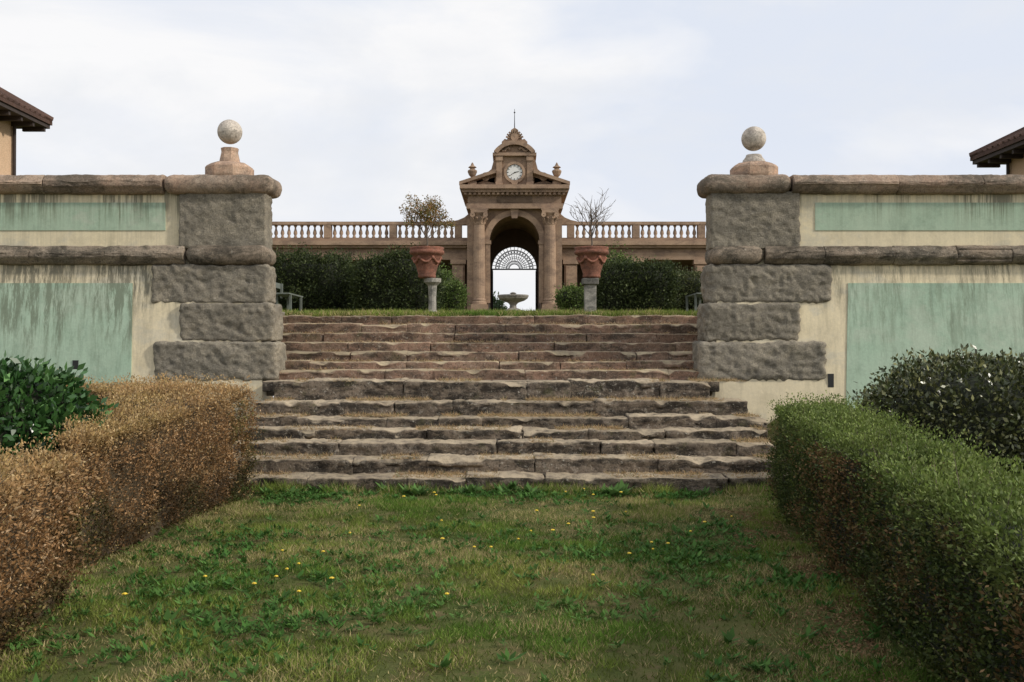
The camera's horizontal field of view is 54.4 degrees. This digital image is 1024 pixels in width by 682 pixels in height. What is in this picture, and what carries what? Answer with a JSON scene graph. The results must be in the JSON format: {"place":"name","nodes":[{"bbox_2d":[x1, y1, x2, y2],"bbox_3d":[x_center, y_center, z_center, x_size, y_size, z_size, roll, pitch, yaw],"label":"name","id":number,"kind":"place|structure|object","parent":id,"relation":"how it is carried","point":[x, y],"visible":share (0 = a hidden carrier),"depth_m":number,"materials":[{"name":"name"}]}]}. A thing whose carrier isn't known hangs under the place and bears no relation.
{"place":"outdoors","nodes":[
{"label":"outdoors","id":0,"kind":"place"},
{"bbox_2d":[0,413,1006,681],"bbox_3d":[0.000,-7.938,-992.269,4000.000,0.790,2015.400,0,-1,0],"label":"ground","id":1,"kind":"structure","parent":0,"point":[740,629],"depth_m":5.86,"materials":[{"name":"green plant"}]},
{"bbox_2d":[0,433,102,666],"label":"box hedge","id":2,"kind":"object","parent":1,"relation":"on","point":[30,566],"visible":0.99,"depth_m":5.63,"materials":[{"name":"brown plant"}]},
{"bbox_2d":[0,350,119,511],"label":"laurel shrub","id":3,"kind":"object","parent":1,"relation":"on","point":[37,400],"visible":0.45,"depth_m":7.90,"materials":[{"name":"green plant"}]},
{"bbox_2d":[0,203,165,388],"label":"garden wall","id":4,"kind":"structure","parent":1,"relation":"on","point":[88,324],"depth_m":14.93,"materials":[{"name":"green paint"}]},
{"bbox_2d":[0,191,179,246],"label":"plaster","id":5,"kind":"object","parent":4,"relation":"attached to","point":[169,235],"visible":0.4,"depth_m":15.05,"materials":[{"name":"beige paint"}]},
{"bbox_2d":[0,174,281,198],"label":"coping","id":6,"kind":"object","parent":5,"relation":"on","point":[78,184],"visible":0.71,"depth_m":14.91,"materials":[{"name":"brown stone"}]},
{"bbox_2d":[205,119,253,174],"bbox_3d":[-4.330,-2.945,15.278,0.674,0.902,0.674,0,-1,0],"label":"ball finial","id":7,"kind":"object","parent":6,"relation":"on","point":[229,131],"visible":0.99,"depth_m":15.12,"materials":[{"name":"beige stone"}]},
{"bbox_2d":[66,372,200,403],"bbox_3d":[-6.573,0.785,12.655,5.194,0.864,1.387,0,-1,0],"label":"box hedge","id":8,"kind":"object","parent":1,"relation":"on","point":[97,389],"visible":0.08,"depth_m":12.50,"materials":[{"name":"brown plant"}]},
{"bbox_2d":[0,259,272,423],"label":"plaster","id":9,"kind":"object","parent":1,"relation":"on","point":[152,323],"depth_m":14.95,"materials":[{"name":"beige paint"}]},
{"bbox_2d":[72,360,78,368],"bbox_3d":[-6.500,0.387,14.850,0.084,0.200,0.066,0,-1,0],"label":"drain slot","id":10,"kind":"object","parent":9,"relation":"attached to","point":[75,362],"visible":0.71,"depth_m":14.82,"materials":[{"name":"black paint"}]},
{"bbox_2d":[0,245,275,265],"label":"string course","id":11,"kind":"object","parent":9,"relation":"attached to","point":[218,255],"visible":0.81,"depth_m":14.90,"materials":[{"name":"stone"}]},
{"bbox_2d":[47,370,266,569],"bbox_3d":[-3.443,1.018,9.002,1.675,1.446,3.881,0,-1,0],"label":"box hedge","id":12,"kind":"object","parent":1,"relation":"on","point":[160,460],"visible":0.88,"depth_m":8.79,"materials":[{"name":"brown plant"}]},
{"bbox_2d":[122,488,732,608],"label":"dandelion flowers","id":13,"kind":"object","parent":1,"relation":"on","point":[442,538],"visible":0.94,"depth_m":7.63,"materials":[{"name":"yellow plant"}]},
{"bbox_2d":[3,479,905,681],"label":"broadleaf weeds","id":14,"kind":"object","parent":1,"relation":"on","point":[470,490],"visible":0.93,"depth_m":6.69,"materials":[{"name":"green plant"}]},
{"bbox_2d":[230,475,772,495],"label":"grass","id":15,"kind":"structure","parent":1,"relation":"on","point":[733,490],"depth_m":11.03,"materials":[{"name":"green plant"}]},
{"bbox_2d":[228,312,787,493],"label":"stone staircase","id":16,"kind":"structure","parent":1,"relation":"on","point":[688,434],"depth_m":13.20,"materials":[{"name":"brown stone"}]},
{"bbox_2d":[151,193,286,380],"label":"rusticated quoins","id":17,"kind":"object","parent":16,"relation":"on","point":[236,219],"visible":0.91,"depth_m":14.94,"materials":[{"name":"grey stone"}]},
{"bbox_2d":[230,313,780,477],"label":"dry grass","id":18,"kind":"structure","parent":16,"relation":"on","point":[487,414],"depth_m":12.83,"materials":[{"name":"brown plant"}]},
{"bbox_2d":[685,506,914,681],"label":"leaf litter","id":19,"kind":"object","parent":1,"relation":"on","point":[825,606],"visible":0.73,"depth_m":5.95,"materials":[{"name":"brown plant"}]},
{"bbox_2d":[709,258,1023,424],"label":"plaster","id":20,"kind":"object","parent":1,"relation":"on","point":[826,322],"visible":0.2,"depth_m":14.92,"materials":[{"name":"beige paint"}]},
{"bbox_2d":[692,191,832,381],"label":"rusticated quoins","id":21,"kind":"object","parent":20,"relation":"attached to","point":[761,221],"visible":0.86,"depth_m":14.93,"materials":[{"name":"grey stone"}]},
{"bbox_2d":[828,374,833,386],"bbox_3d":[4.740,0.587,14.825,0.084,0.200,0.066,0,-1,0],"label":"drain slot","id":22,"kind":"object","parent":20,"relation":"attached to","point":[830,380],"visible":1,"depth_m":14.79,"materials":[{"name":"black paint"}]},
{"bbox_2d":[705,245,1023,265],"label":"string course","id":23,"kind":"object","parent":20,"relation":"attached to","point":[926,255],"visible":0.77,"depth_m":14.91,"materials":[{"name":"stone"}]},
{"bbox_2d":[762,194,1023,257],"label":"plaster","id":24,"kind":"object","parent":23,"relation":"on","point":[810,235],"visible":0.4,"depth_m":15.05,"materials":[{"name":"beige paint"}]},
{"bbox_2d":[697,174,1023,198],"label":"coping","id":25,"kind":"object","parent":24,"relation":"on","point":[969,184],"visible":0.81,"depth_m":14.91,"materials":[{"name":"brown stone"}]},
{"bbox_2d":[730,126,777,174],"bbox_3d":[3.710,-2.892,15.277,0.674,0.797,0.674,0,-1,0],"label":"ball finial","id":26,"kind":"object","parent":25,"relation":"on","point":[753,138],"visible":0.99,"depth_m":15.11,"materials":[{"name":"beige stone"}]},
{"bbox_2d":[756,390,1023,681],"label":"box hedge","id":27,"kind":"object","parent":1,"relation":"on","point":[913,539],"visible":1,"depth_m":5.12,"materials":[{"name":"green plant"}]},
{"bbox_2d":[815,203,1023,407],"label":"wall panels","id":28,"kind":"structure","parent":1,"relation":"on","point":[886,322],"depth_m":14.94,"materials":[{"name":"green paint"}]},
{"bbox_2d":[844,343,1023,475],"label":"laurel shrub","id":29,"kind":"object","parent":1,"relation":"on","point":[976,394],"visible":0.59,"depth_m":9.79,"materials":[{"name":"green plant"}]},
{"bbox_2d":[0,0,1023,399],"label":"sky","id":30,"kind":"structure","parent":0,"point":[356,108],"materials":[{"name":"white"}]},
{"bbox_3d":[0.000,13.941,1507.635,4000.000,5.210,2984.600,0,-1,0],"label":"terrace lawn","id":31,"kind":"structure","parent":0,"visible":0},
{"bbox_2d":[0,121,12,174],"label":"walls","id":32,"kind":"structure","parent":31,"relation":"on","point":[6,147],"depth_m":28.85,"materials":[{"name":"paint"}]},
{"bbox_2d":[13,126,15,175],"bbox_3d":[-14.570,-3.246,29.131,0.092,6.230,0.092,0,-1,22],"label":"downpipe","id":33,"kind":"object","parent":32,"relation":"attached to","point":[14,150],"visible":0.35,"depth_m":29.11,"materials":[{"name":"metal"}]},
{"bbox_2d":[0,101,49,131],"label":"eaves","id":34,"kind":"object","parent":32,"relation":"on","point":[23,121],"visible":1,"depth_m":28.90,"materials":[{"name":"brown wood"}]},
{"bbox_2d":[0,87,53,125],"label":"hip roof","id":35,"kind":"structure","parent":34,"relation":"on","point":[12,100],"depth_m":28.94,"materials":[{"name":"brown tile"}]},
{"bbox_2d":[275,283,302,310],"bbox_3d":[-5.152,-0.967,22.610,0.535,0.740,1.500,0,-1,0],"label":"park bench","id":36,"kind":"object","parent":31,"relation":"on","point":[288,296],"visible":0.62,"depth_m":22.84,"materials":[{"name":"grey stone"}]},
{"bbox_2d":[272,242,362,315],"bbox_3d":[-5.046,-1.450,24.980,3.122,2.101,2.223,0,-1,0],"label":"evergreen bush","id":37,"kind":"object","parent":31,"relation":"on","point":[315,281],"visible":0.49,"depth_m":24.38,"materials":[{"name":"green plant"}]},
{"bbox_2d":[272,213,469,315],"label":"gallery wing","id":38,"kind":"structure","parent":31,"relation":"on","point":[455,252],"depth_m":56.61,"materials":[{"name":"beige stone"}]},
{"bbox_2d":[341,242,452,315],"bbox_3d":[-2.751,-1.356,24.006,2.649,1.985,1.938,0,-1,0],"label":"evergreen bush","id":39,"kind":"object","parent":31,"relation":"on","point":[390,279],"visible":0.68,"depth_m":23.50,"materials":[{"name":"green plant"}]},
{"bbox_2d":[424,278,440,315],"bbox_3d":[-1.600,-0.869,20.009,0.360,0.774,0.360,0,-1,0],"label":"stone pedestal","id":40,"kind":"object","parent":31,"relation":"on","point":[432,283],"visible":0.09,"depth_m":19.93,"materials":[{"name":"grey stone"}]},
{"bbox_2d":[410,246,443,278],"bbox_3d":[-1.710,-1.570,20.015,0.700,0.620,0.700,0,-1,0],"label":"terracotta pot","id":41,"kind":"object","parent":40,"relation":"on","point":[426,260],"visible":0.98,"depth_m":19.82,"materials":[{"name":"orange ceramic"}]},
{"bbox_2d":[399,194,456,245],"bbox_3d":[-1.691,-2.397,20.054,1.148,1.196,1.377,0,-1,0],"label":"potted tree","id":42,"kind":"object","parent":41,"relation":"on","point":[427,215],"visible":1,"depth_m":20.00,"materials":[{"name":"green plant"}]},
{"bbox_2d":[437,263,465,301],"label":"flowering shrub","id":43,"kind":"object","parent":31,"relation":"on","point":[445,272],"visible":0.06,"depth_m":29.97,"materials":[{"name":"green plant"}]},
{"bbox_2d":[437,275,469,310],"bbox_3d":[-1.724,-1.222,28.021,1.157,1.336,1.052,0,-1,0],"label":"flowering shrub","id":44,"kind":"object","parent":31,"relation":"on","point":[456,296],"visible":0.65,"depth_m":27.77,"materials":[{"name":"green plant"}]},
{"bbox_2d":[282,307,697,316],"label":"grass","id":45,"kind":"structure","parent":31,"relation":"on","point":[560,312],"depth_m":17.70,"materials":[{"name":"green plant"}]},
{"bbox_2d":[493,291,506,310],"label":"distant trees","id":46,"kind":"object","parent":31,"relation":"on","point":[497,303],"visible":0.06,"depth_m":109.38,"materials":[{"name":"green plant"}]},
{"bbox_2d":[498,292,528,310],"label":"stone fountain","id":47,"kind":"object","parent":31,"relation":"on","point":[513,299],"visible":0.89,"depth_m":44.64,"materials":[{"name":"grey stone"}]},
{"bbox_2d":[459,109,569,310],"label":"clock gatehouse","id":48,"kind":"object","parent":31,"relation":"on","point":[514,196],"visible":0.98,"depth_m":55.66,"materials":[{"name":"brown stone"}]},
{"bbox_2d":[552,282,583,310],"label":"flowering shrub","id":49,"kind":"object","parent":31,"relation":"on","point":[571,296],"visible":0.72,"depth_m":27.76,"materials":[{"name":"green plant"}]},
{"bbox_2d":[582,278,598,311],"bbox_3d":[1.570,-0.871,20.009,0.324,0.776,0.324,0,-1,0],"label":"stone pedestal","id":50,"kind":"object","parent":31,"relation":"on","point":[589,284],"visible":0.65,"depth_m":19.89,"materials":[{"name":"grey stone"}]},
{"bbox_2d":[574,246,608,277],"bbox_3d":[1.600,-1.570,20.015,0.700,0.620,0.700,0,-1,0],"label":"terracotta pot","id":51,"kind":"object","parent":50,"relation":"on","point":[591,260],"visible":0.99,"depth_m":19.82,"materials":[{"name":"orange ceramic"}]},
{"bbox_2d":[565,188,615,245],"bbox_3d":[1.589,-2.447,20.050,0.937,1.296,1.114,0,-1,-15],"label":"potted tree","id":52,"kind":"object","parent":51,"relation":"on","point":[593,217],"visible":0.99,"depth_m":20.02,"materials":[{"name":"grey plant"}]},
{"bbox_2d":[580,240,638,289],"bbox_3d":[3.089,-1.898,30.001,2.125,2.256,1.447,0,-1,0],"label":"flowering shrub","id":53,"kind":"object","parent":31,"relation":"on","point":[620,255],"visible":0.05,"depth_m":29.87,"materials":[{"name":"green plant"}]},
{"bbox_2d":[559,213,706,288],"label":"gallery wing","id":54,"kind":"structure","parent":31,"relation":"on","point":[688,251],"depth_m":56.61,"materials":[{"name":"brown stone"}]},
{"bbox_2d":[596,255,685,311],"bbox_3d":[2.957,-1.269,24.007,2.414,1.619,1.816,0,-1,0],"label":"evergreen bush","id":55,"kind":"object","parent":31,"relation":"on","point":[640,285],"visible":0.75,"depth_m":23.45,"materials":[{"name":"green plant"}]},
{"bbox_2d":[666,265,703,311],"bbox_3d":[4.557,-1.279,26.055,2.519,1.434,1.801,0,-1,0],"label":"evergreen bush","id":56,"kind":"object","parent":31,"relation":"on","point":[691,282],"visible":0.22,"depth_m":25.50,"materials":[{"name":"green plant"}]},
{"bbox_2d":[685,293,701,310],"bbox_3d":[4.298,-0.967,22.610,0.505,0.740,1.500,0,-1,0],"label":"park bench","id":57,"kind":"object","parent":31,"relation":"on","point":[696,295],"visible":0.34,"depth_m":22.49,"materials":[{"name":"grey stone"}]},
{"bbox_2d":[1010,158,1023,174],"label":"walls","id":58,"kind":"structure","parent":31,"relation":"on","point":[1016,166],"depth_m":28.75,"materials":[{"name":"paint"}]},
{"bbox_2d":[972,140,1023,167],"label":"eaves","id":59,"kind":"object","parent":58,"relation":"on","point":[998,158],"visible":1,"depth_m":28.63,"materials":[{"name":"brown wood"}]},
{"bbox_2d":[969,127,1023,160],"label":"hip roof","id":60,"kind":"structure","parent":59,"relation":"on","point":[1014,137],"depth_m":28.92,"materials":[{"name":"brown tile"}]},
{"bbox_2d":[1006,163,1009,174],"bbox_3d":[14.520,-2.706,29.126,0.092,5.150,0.092,0,-1,-22],"label":"downpipe","id":61,"kind":"object","parent":58,"relation":"attached to","point":[1007,168],"visible":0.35,"depth_m":29.11,"materials":[{"name":"metal"}]}
]}

